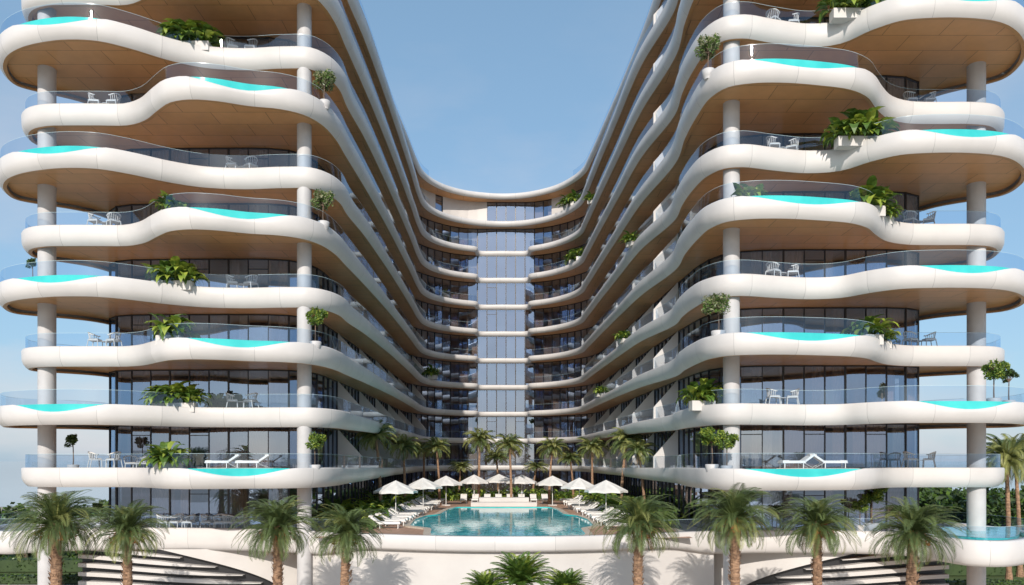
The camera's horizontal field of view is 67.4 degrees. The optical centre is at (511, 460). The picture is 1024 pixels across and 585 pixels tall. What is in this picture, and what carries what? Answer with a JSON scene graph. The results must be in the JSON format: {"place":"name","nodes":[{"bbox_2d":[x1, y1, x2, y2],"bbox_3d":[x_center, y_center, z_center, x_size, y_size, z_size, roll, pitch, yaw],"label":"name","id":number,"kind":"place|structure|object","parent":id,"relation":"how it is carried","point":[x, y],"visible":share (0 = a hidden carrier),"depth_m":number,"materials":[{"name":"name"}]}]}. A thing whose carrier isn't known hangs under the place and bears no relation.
{"place":"outdoors","nodes":[
{"label":"outdoors","id":0,"kind":"place"},
{"bbox_2d":[0,401,1023,443],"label":"balcony slab","id":1,"kind":"object","parent":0,"point":[923,415],"visible":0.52,"depth_m":43.68,"materials":[{"name":"white concrete"}]},
{"bbox_2d":[138,380,211,411],"bbox_3d":[-20.141,-3.861,45.895,4.166,1.974,3.049,0,0,-21],"label":"planter with tropical plants","id":2,"kind":"object","parent":1,"relation":"on","point":[175,393],"visible":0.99,"depth_m":45.49,"materials":[{"name":"green plant"}]},
{"bbox_2d":[338,380,677,435],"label":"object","id":3,"kind":"object","parent":1,"relation":"on","point":[417,427],"visible":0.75,"depth_m":64.98,"materials":[{"name":"white paint"}]},
{"bbox_2d":[110,367,917,437],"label":"windows","id":4,"kind":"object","parent":1,"relation":"on","point":[460,427],"visible":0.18,"depth_m":52.20,"materials":[{"name":"glass"}]},
{"bbox_2d":[21,332,1004,417],"bbox_3d":[0.173,-6.185,76.145,61.497,1.170,71.710,0,0,0],"label":"balcony slab","id":5,"kind":"object","parent":4,"relation":"on","point":[711,352],"visible":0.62,"depth_m":45.53,"materials":[{"name":"white concrete"}]},
{"bbox_2d":[145,313,200,340],"bbox_3d":[-19.287,-7.470,43.501,2.718,1.991,2.839,0,0,0],"label":"planter with tropical plants","id":6,"kind":"object","parent":5,"relation":"on","point":[172,329],"visible":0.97,"depth_m":43.17,"materials":[{"name":"green plant"}]},
{"bbox_2d":[305,306,328,348],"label":"potted tree","id":7,"kind":"object","parent":5,"relation":"on","point":[319,316],"visible":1,"depth_m":44.84,"materials":[{"name":"green plant"}]},
{"bbox_2d":[338,331,677,406],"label":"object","id":8,"kind":"object","parent":5,"relation":"on","point":[667,353],"visible":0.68,"depth_m":64.97,"materials":[{"name":"white paint"}]},
{"bbox_2d":[109,307,918,411],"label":"window frames level","id":9,"kind":"object","parent":5,"relation":"on","point":[693,323],"depth_m":50.09,"materials":[{"name":"white paint"}]},
{"bbox_2d":[110,309,917,411],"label":"windows","id":10,"kind":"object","parent":5,"relation":"on","point":[461,400],"visible":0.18,"depth_m":52.20,"materials":[{"name":"blue glass"}]},
{"bbox_2d":[0,265,1023,391],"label":"balcony slab","id":11,"kind":"object","parent":10,"relation":"on","point":[929,293],"visible":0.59,"depth_m":46.01,"materials":[{"name":"white concrete"}]},
{"bbox_2d":[141,256,209,290],"bbox_3d":[-20.055,-10.954,45.643,3.993,1.760,3.231,0,0,0],"label":"planter with tropical plants","id":12,"kind":"object","parent":11,"relation":"on","point":[182,273],"visible":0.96,"depth_m":45.17,"materials":[{"name":"green plant"}]},
{"bbox_2d":[338,282,677,377],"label":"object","id":13,"kind":"object","parent":11,"relation":"on","point":[657,311],"visible":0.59,"depth_m":64.06,"materials":[{"name":"white paint"}]},
{"bbox_2d":[17,265,1009,282],"bbox_3d":[-0.633,-10.033,43.005,55.558,0.625,2.567,0,0,3],"label":"plunge pool","id":14,"kind":"object","parent":11,"relation":"on","point":[953,268],"visible":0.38,"depth_m":40.96,"materials":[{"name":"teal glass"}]},
{"bbox_2d":[110,251,917,384],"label":"windows","id":15,"kind":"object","parent":11,"relation":"on","point":[464,371],"visible":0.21,"depth_m":52.20,"materials":[{"name":"blue glass"}]},
{"bbox_2d":[109,249,918,384],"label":"window frames level","id":16,"kind":"object","parent":11,"relation":"on","point":[708,261],"depth_m":49.92,"materials":[{"name":"black paint"}]},
{"bbox_2d":[21,196,1004,365],"bbox_3d":[0.173,-13.385,76.145,61.497,1.170,71.710,0,0,0],"label":"balcony slab","id":17,"kind":"object","parent":16,"relation":"on","point":[758,222],"visible":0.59,"depth_m":46.01,"materials":[{"name":"white concrete"}]},
{"bbox_2d":[149,190,190,210],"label":"planter with tropical plants","id":18,"kind":"object","parent":17,"relation":"on","point":[166,201],"visible":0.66,"depth_m":43.10,"materials":[{"name":"green plant"}]},
{"bbox_2d":[310,188,334,229],"bbox_3d":[-11.327,-14.899,45.763,1.495,2.450,1.507,0,0,-21],"label":"potted tree","id":19,"kind":"object","parent":17,"relation":"on","point":[324,199],"visible":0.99,"depth_m":45.49,"materials":[{"name":"green plant"}]},
{"bbox_2d":[110,193,917,357],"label":"windows","id":20,"kind":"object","parent":17,"relation":"on","point":[487,347],"visible":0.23,"depth_m":102.75,"materials":[{"name":"glass"}]},
{"bbox_2d":[0,130,1023,339],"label":"balcony slab","id":21,"kind":"object","parent":20,"relation":"on","point":[932,169],"visible":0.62,"depth_m":46.08,"materials":[{"name":"white concrete"}]},
{"bbox_2d":[124,133,825,330],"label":"window frames level","id":22,"kind":"object","parent":21,"relation":"on","point":[295,152],"depth_m":49.95,"materials":[{"name":"black paint"}]},
{"bbox_2d":[21,60,1004,313],"bbox_3d":[0.173,-20.585,76.145,61.497,1.170,71.710,0,0,0],"label":"balcony slab","id":23,"kind":"object","parent":22,"relation":"on","point":[192,112],"visible":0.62,"depth_m":46.01,"materials":[{"name":"white concrete"}]},
{"bbox_2d":[312,68,335,109],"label":"potted tree","id":24,"kind":"object","parent":23,"relation":"on","point":[327,81],"visible":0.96,"depth_m":45.57,"materials":[{"name":"green plant"}]},
{"bbox_2d":[120,78,903,304],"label":"windows","id":25,"kind":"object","parent":23,"relation":"on","point":[505,294],"visible":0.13,"depth_m":103.25,"materials":[{"name":"blue glass"}]},
{"bbox_2d":[0,0,1023,287],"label":"balcony slab","id":26,"kind":"object","parent":25,"relation":"on","point":[938,46],"visible":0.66,"depth_m":45.92,"materials":[{"name":"white concrete"}]},
{"bbox_2d":[155,18,225,50],"bbox_3d":[-19.383,-25.461,46.133,4.166,1.974,3.049,0,0,-21],"label":"planter with tropical plants","id":27,"kind":"object","parent":26,"relation":"on","point":[201,33],"visible":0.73,"depth_m":45.62,"materials":[{"name":"green plant"}]},
{"bbox_2d":[19,0,991,24],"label":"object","id":28,"kind":"object","parent":26,"relation":"on","point":[53,20],"visible":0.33,"depth_m":42.89,"materials":[{"name":"teal glass"}]},
{"bbox_2d":[218,17,828,277],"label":"window frames level","id":29,"kind":"object","parent":26,"relation":"on","point":[293,42],"depth_m":99.39,"materials":[{"name":"white paint"}]},
{"bbox_2d":[230,20,828,277],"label":"windows","id":30,"kind":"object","parent":26,"relation":"on","point":[487,267],"visible":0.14,"depth_m":103.48,"materials":[{"name":"blue glass"}]},
{"bbox_2d":[21,0,832,261],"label":"balcony slab","id":31,"kind":"object","parent":30,"relation":"on","point":[272,18],"visible":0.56,"depth_m":49.61,"materials":[{"name":"white concrete"}]},
{"bbox_2d":[422,219,578,250],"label":"windows","id":32,"kind":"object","parent":31,"relation":"on","point":[487,240],"visible":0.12,"depth_m":103.54,"materials":[{"name":"blue glass"}]},
{"bbox_2d":[338,0,680,235],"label":"balcony slab","id":33,"kind":"object","parent":32,"relation":"on","point":[657,39],"visible":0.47,"depth_m":69.40,"materials":[{"name":"white concrete"}]},
{"bbox_2d":[435,196,551,220],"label":"windows","id":34,"kind":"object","parent":33,"relation":"on","point":[505,211],"visible":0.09,"depth_m":103.57,"materials":[{"name":"blue glass"}]},
{"bbox_2d":[420,187,583,220],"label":"window frames level","id":35,"kind":"object","parent":33,"relation":"on","point":[468,209],"depth_m":102.48,"materials":[{"name":"white paint"}]},
{"bbox_2d":[394,0,665,209],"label":"roof","id":36,"kind":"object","parent":35,"relation":"on","point":[577,181],"visible":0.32,"depth_m":96.44,"materials":[{"name":"white concrete"}]},
{"bbox_2d":[419,215,585,250],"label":"window frames level","id":37,"kind":"object","parent":31,"relation":"on","point":[428,220],"depth_m":102.03,"materials":[{"name":"white paint"}]},
{"bbox_2d":[815,0,884,23],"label":"planter with tropical plants","id":38,"kind":"object","parent":26,"relation":"on","point":[843,11],"visible":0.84,"depth_m":42.48,"materials":[{"name":"green plant"}]},
{"bbox_2d":[115,75,918,304],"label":"window frames level","id":39,"kind":"object","parent":23,"relation":"on","point":[905,78],"depth_m":100.19,"materials":[{"name":"white paint"}]},
{"bbox_2d":[193,59,856,90],"bbox_3d":[0.632,-20.832,42.860,36.927,0.625,3.306,0,0,3],"label":"swimming pool","id":40,"kind":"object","parent":23,"relation":"on","point":[791,62],"visible":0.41,"depth_m":41.01,"materials":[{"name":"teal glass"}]},
{"bbox_2d":[694,33,720,80],"bbox_3d":[10.736,-22.099,42.224,1.495,2.450,1.507,0,0,13],"label":"potted tree","id":41,"kind":"object","parent":23,"relation":"on","point":[710,46],"visible":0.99,"depth_m":41.96,"materials":[{"name":"green plant"}]},
{"bbox_2d":[133,136,833,330],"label":"windows","id":42,"kind":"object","parent":21,"relation":"on","point":[505,320],"visible":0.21,"depth_m":102.77,"materials":[{"name":"blue glass"}]},
{"bbox_2d":[19,129,1006,153],"bbox_3d":[-0.633,-17.233,43.005,55.558,0.625,2.567,0,0,3],"label":"swimming pool","id":43,"kind":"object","parent":21,"relation":"on","point":[954,132],"visible":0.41,"depth_m":40.96,"materials":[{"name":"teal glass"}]},
{"bbox_2d":[412,184,677,318],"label":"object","id":44,"kind":"object","parent":21,"relation":"on","point":[660,211],"visible":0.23,"depth_m":56.38,"materials":[{"name":"white paint"}]},
{"bbox_2d":[820,106,899,149],"bbox_3d":[19.298,-18.357,42.494,4.382,2.166,3.205,0,0,0],"label":"planter with tropical plants","id":45,"kind":"object","parent":21,"relation":"on","point":[856,129],"visible":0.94,"depth_m":42.06,"materials":[{"name":"green plant"}]},
{"bbox_2d":[109,191,918,357],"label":"window frames level","id":46,"kind":"object","parent":17,"relation":"on","point":[683,228],"depth_m":50.14,"materials":[{"name":"black paint"}]},
{"bbox_2d":[189,195,857,218],"bbox_3d":[0.632,-13.633,42.860,36.927,0.625,3.306,0,0,3],"label":"plunge pool","id":47,"kind":"object","parent":17,"relation":"on","point":[792,199],"visible":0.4,"depth_m":41.01,"materials":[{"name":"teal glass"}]},
{"bbox_2d":[378,233,677,347],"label":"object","id":48,"kind":"object","parent":17,"relation":"on","point":[664,254],"visible":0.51,"depth_m":64.05,"materials":[{"name":"white paint"}]},
{"bbox_2d":[730,183,769,196],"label":"planter with tropical plants","id":49,"kind":"object","parent":17,"relation":"on","point":[757,190],"visible":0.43,"depth_m":41.51,"materials":[{"name":"green plant"}]},
{"bbox_2d":[848,175,901,217],"bbox_3d":[20.118,-14.670,43.212,2.718,1.991,2.839,0,0,-4],"label":"planter with tropical plants","id":50,"kind":"object","parent":17,"relation":"on","point":[876,195],"visible":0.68,"depth_m":42.69,"materials":[{"name":"green plant"}]},
{"bbox_2d":[190,332,860,346],"bbox_3d":[0.632,-6.433,42.860,36.927,0.625,3.306,0,0,3],"label":"swimming pool","id":51,"kind":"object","parent":5,"relation":"on","point":[785,335],"visible":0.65,"depth_m":40.97,"materials":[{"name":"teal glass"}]},
{"bbox_2d":[701,292,730,335],"bbox_3d":[11.089,-7.806,41.708,1.638,2.663,1.625,0,0,14],"label":"potted tree","id":52,"kind":"object","parent":5,"relation":"on","point":[713,301],"visible":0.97,"depth_m":41.50,"materials":[{"name":"green plant"}]},
{"bbox_2d":[840,314,899,344],"bbox_3d":[20.043,-7.386,43.273,2.911,1.823,2.509,0,0,15],"label":"planter with tropical plants","id":53,"kind":"object","parent":5,"relation":"on","point":[867,328],"visible":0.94,"depth_m":42.89,"materials":[{"name":"green plant"}]},
{"bbox_2d":[109,365,918,438],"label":"window frames level","id":54,"kind":"object","parent":1,"relation":"on","point":[669,384],"depth_m":50.03,"materials":[{"name":"white paint"}]},
{"bbox_2d":[18,401,1009,411],"bbox_3d":[-0.633,-2.833,43.005,55.558,0.625,2.567,0,0,3],"label":"plunge pool","id":55,"kind":"object","parent":1,"relation":"on","point":[951,404],"visible":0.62,"depth_m":40.98,"materials":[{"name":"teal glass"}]},
{"bbox_2d":[676,378,722,410],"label":"planter with tropical plants","id":56,"kind":"object","parent":1,"relation":"on","point":[698,397],"visible":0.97,"depth_m":44.26,"materials":[{"name":"green plant"}]},
{"bbox_2d":[981,358,1009,401],"bbox_3d":[26.361,-4.213,41.898,1.316,2.678,1.496,0,0,-37],"label":"potted tree","id":57,"kind":"object","parent":1,"relation":"on","point":[998,371],"visible":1,"depth_m":41.62,"materials":[{"name":"green plant"}]},
{"bbox_2d":[0,461,1023,506],"bbox_3d":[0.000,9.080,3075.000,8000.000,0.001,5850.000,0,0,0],"label":"sea","id":58,"kind":"structure","parent":0,"point":[14,487],"depth_m":288.60,"materials":[{"name":"liquid"}]},
{"bbox_2d":[0,551,1023,584],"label":"lawn","id":59,"kind":"structure","parent":0,"point":[952,578],"depth_m":60.11,"materials":[{"name":"green plant"}]},
{"bbox_2d":[0,485,1023,556],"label":"background trees","id":60,"kind":"object","parent":59,"relation":"on","point":[956,498],"visible":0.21,"depth_m":68.00,"materials":[{"name":"green plant"}]},
{"bbox_2d":[986,433,1023,579],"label":"coconut palm","id":61,"kind":"object","parent":59,"relation":"on","point":[1009,453],"visible":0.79,"depth_m":55.37,"materials":[{"name":"green plant"}]},
{"bbox_2d":[986,433,1023,576],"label":"coconut palm","id":62,"kind":"object","parent":59,"relation":"on","point":[1019,572],"visible":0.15,"depth_m":60.09,"materials":[{"name":"green plant"}]},
{"bbox_2d":[0,0,1023,460],"label":"sky","id":63,"kind":"structure","parent":0,"point":[490,96],"materials":[{"name":"blue"}]},
{"label":"plaza paving","id":64,"kind":"structure","parent":0,"visible":0},
{"bbox_2d":[0,489,116,584],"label":"date palm","id":65,"kind":"object","parent":64,"relation":"on","point":[59,528],"visible":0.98,"depth_m":36.54,"materials":[{"name":"green plant"}]},
{"bbox_2d":[37,0,985,584],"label":"columns","id":66,"kind":"structure","parent":64,"relation":"on","point":[731,324],"depth_m":46.21,"materials":[{"name":"paint"}]},
{"bbox_2d":[0,493,1023,584],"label":"pool podium","id":67,"kind":"object","parent":64,"relation":"on","point":[196,556],"visible":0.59,"depth_m":46.52,"materials":[{"name":"white concrete"}]},
{"bbox_2d":[404,497,599,535],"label":"swimming pool","id":68,"kind":"structure","parent":67,"relation":"on","point":[505,521],"depth_m":56.51,"materials":[{"name":"liquid"}]},
{"bbox_2d":[315,500,691,537],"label":"pool deck","id":69,"kind":"structure","parent":67,"relation":"on","point":[396,529],"depth_m":64.43,"materials":[{"name":"beige stone"}]},
{"bbox_2d":[354,419,396,500],"bbox_3d":[-11.048,0.646,61.929,3.499,7.908,3.864,0,0,-29],"label":"coconut palm","id":70,"kind":"object","parent":69,"relation":"on","point":[373,437],"visible":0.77,"depth_m":61.84,"materials":[{"name":"green plant"}]},
{"bbox_2d":[373,480,417,512],"bbox_3d":[-8.900,3.035,58.800,3.134,3.010,3.134,0,0,8],"label":"patio umbrella","id":71,"kind":"object","parent":69,"relation":"on","point":[395,487],"visible":0.94,"depth_m":57.92,"materials":[{"name":"white fabric"}]},
{"bbox_2d":[386,434,421,501],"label":"coconut palm","id":72,"kind":"object","parent":69,"relation":"on","point":[401,444],"visible":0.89,"depth_m":70.03,"materials":[{"name":"green plant"}]},
{"bbox_2d":[420,437,450,503],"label":"coconut palm","id":73,"kind":"object","parent":69,"relation":"on","point":[436,445],"visible":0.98,"depth_m":79.89,"materials":[{"name":"green plant"}]},
{"bbox_2d":[462,428,495,500],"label":"coconut palm","id":74,"kind":"object","parent":69,"relation":"on","point":[477,437],"visible":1,"depth_m":84.07,"materials":[{"name":"green plant"}]},
{"bbox_2d":[313,486,688,529],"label":"garden shrubs","id":75,"kind":"object","parent":69,"relation":"on","point":[385,503],"visible":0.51,"depth_m":66.93,"materials":[{"name":"green plant"}]},
{"bbox_2d":[493,433,526,496],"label":"coconut palm","id":76,"kind":"object","parent":69,"relation":"on","point":[507,442],"visible":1,"depth_m":77.97,"materials":[{"name":"green plant"}]},
{"bbox_2d":[536,437,569,503],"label":"coconut palm","id":77,"kind":"object","parent":69,"relation":"on","point":[550,447],"visible":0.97,"depth_m":79.98,"materials":[{"name":"green plant"}]},
{"bbox_2d":[576,436,608,483],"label":"coconut palm","id":78,"kind":"object","parent":69,"relation":"on","point":[595,446],"visible":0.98,"depth_m":78.01,"materials":[{"name":"green plant"}]},
{"bbox_2d":[584,480,627,510],"bbox_3d":[7.347,3.035,60.000,3.134,3.010,3.134,0,0,-10],"label":"patio umbrella","id":79,"kind":"object","parent":69,"relation":"on","point":[605,487],"visible":0.94,"depth_m":59.09,"materials":[{"name":"white fabric"}]},
{"bbox_2d":[605,427,644,497],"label":"coconut palm","id":80,"kind":"object","parent":69,"relation":"on","point":[621,438],"visible":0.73,"depth_m":65.84,"materials":[{"name":"green plant"}]},
{"bbox_2d":[619,438,657,503],"bbox_3d":[9.954,1.445,60.115,2.772,6.311,3.201,0,0,34],"label":"coconut palm","id":81,"kind":"object","parent":69,"relation":"on","point":[638,448],"visible":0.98,"depth_m":59.66,"materials":[{"name":"green plant"}]},
{"bbox_2d":[110,471,917,530],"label":"windows","id":82,"kind":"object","parent":67,"relation":"on","point":[199,501],"visible":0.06,"depth_m":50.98,"materials":[{"name":"blue glass"}]},
{"bbox_2d":[21,465,1004,490],"bbox_3d":[0.173,1.015,76.145,61.497,1.170,71.710,0,0,0],"label":"balcony slab","id":83,"kind":"object","parent":82,"relation":"on","point":[702,478],"visible":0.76,"depth_m":45.07,"materials":[{"name":"white concrete"}]},
{"bbox_2d":[139,441,191,472],"bbox_3d":[-19.533,-0.189,43.481,3.092,1.830,2.930,0,0,5],"label":"planter with tropical plants","id":84,"kind":"object","parent":83,"relation":"on","point":[161,457],"visible":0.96,"depth_m":43.09,"materials":[{"name":"green plant"}]},
{"bbox_2d":[338,429,677,467],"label":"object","id":85,"kind":"object","parent":83,"relation":"on","point":[667,452],"visible":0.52,"depth_m":64.97,"materials":[{"name":"white paint"}]},
{"bbox_2d":[109,423,918,468],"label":"window frames level","id":86,"kind":"object","parent":83,"relation":"on","point":[721,451],"depth_m":50.01,"materials":[{"name":"white paint"}]},
{"bbox_2d":[110,425,917,468],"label":"windows","id":87,"kind":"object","parent":83,"relation":"on","point":[750,446],"visible":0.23,"depth_m":50.21,"materials":[{"name":"blue glass"}]},
{"bbox_2d":[191,468,857,476],"bbox_3d":[0.632,0.767,42.860,36.927,0.625,3.306,0,0,3],"label":"swimming pool","id":88,"kind":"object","parent":83,"relation":"on","point":[784,472],"visible":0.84,"depth_m":41.12,"materials":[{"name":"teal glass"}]},
{"bbox_2d":[699,426,724,471],"bbox_3d":[10.947,-0.613,41.997,1.496,2.678,1.316,0,0,-7],"label":"potted tree","id":89,"kind":"object","parent":83,"relation":"on","point":[708,436],"visible":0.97,"depth_m":41.89,"materials":[{"name":"green plant"}]},
{"bbox_2d":[109,470,918,530],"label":"window frames level","id":90,"kind":"object","parent":67,"relation":"on","point":[228,499],"depth_m":53.92,"materials":[{"name":"white paint"}]},
{"bbox_2d":[859,488,887,530],"bbox_3d":[22.407,2.852,47.699,1.887,3.376,1.659,0,0,33],"label":"potted tree","id":91,"kind":"object","parent":67,"relation":"on","point":[876,494],"visible":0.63,"depth_m":47.24,"materials":[{"name":"green plant"}]},
{"bbox_2d":[942,527,1019,539],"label":"plunge pool","id":92,"kind":"structure","parent":67,"relation":"on","point":[999,533],"depth_m":44.45,"materials":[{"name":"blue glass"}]},
{"bbox_2d":[864,496,970,584],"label":"date palm","id":93,"kind":"object","parent":64,"relation":"on","point":[913,525],"visible":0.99,"depth_m":36.43,"materials":[{"name":"green plant"}]},
{"bbox_3d":[0.000,7.866,36.784,16.500,2.468,3.832,0,0,0],"label":"shrub bed","id":94,"kind":"object","parent":64,"relation":"on","visible":0},
{"bbox_2d":[460,570,506,584],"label":"cycad plant","id":95,"kind":"object","parent":94,"relation":"on","point":[484,578],"visible":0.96,"depth_m":36.25,"materials":[{"name":"green plant"}]},
{"bbox_2d":[485,551,554,584],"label":"cycad plant","id":96,"kind":"object","parent":94,"relation":"on","point":[521,570],"visible":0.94,"depth_m":36.61,"materials":[{"name":"green plant"}]},
{"bbox_2d":[542,568,592,584],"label":"cycad plant","id":97,"kind":"object","parent":94,"relation":"on","point":[568,578],"visible":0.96,"depth_m":36.28,"materials":[{"name":"green plant"}]},
{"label":"palm planter rings","id":98,"kind":"object","parent":64,"relation":"on","visible":0},
{"bbox_2d":[76,499,175,584],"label":"date palm","id":99,"kind":"object","parent":98,"relation":"in","point":[127,533],"visible":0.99,"depth_m":37.06,"materials":[{"name":"green plant"}]},
{"bbox_2d":[228,495,327,584],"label":"date palm","id":100,"kind":"object","parent":98,"relation":"in","point":[278,526],"visible":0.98,"depth_m":36.97,"materials":[{"name":"green plant"}]},
{"bbox_2d":[307,503,391,584],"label":"date palm","id":101,"kind":"object","parent":98,"relation":"in","point":[351,539],"visible":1,"depth_m":37.36,"materials":[{"name":"green plant"}]},
{"bbox_2d":[589,494,679,584],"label":"date palm","id":102,"kind":"object","parent":98,"relation":"in","point":[641,526],"visible":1,"depth_m":37.05,"materials":[{"name":"green plant"}]},
{"bbox_2d":[682,482,782,584],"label":"date palm","id":103,"kind":"object","parent":98,"relation":"in","point":[734,520],"visible":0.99,"depth_m":36.80,"materials":[{"name":"green plant"}]},
{"bbox_2d":[767,494,868,584],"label":"date palm","id":104,"kind":"object","parent":98,"relation":"in","point":[815,529],"visible":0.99,"depth_m":36.99,"materials":[{"name":"green plant"}]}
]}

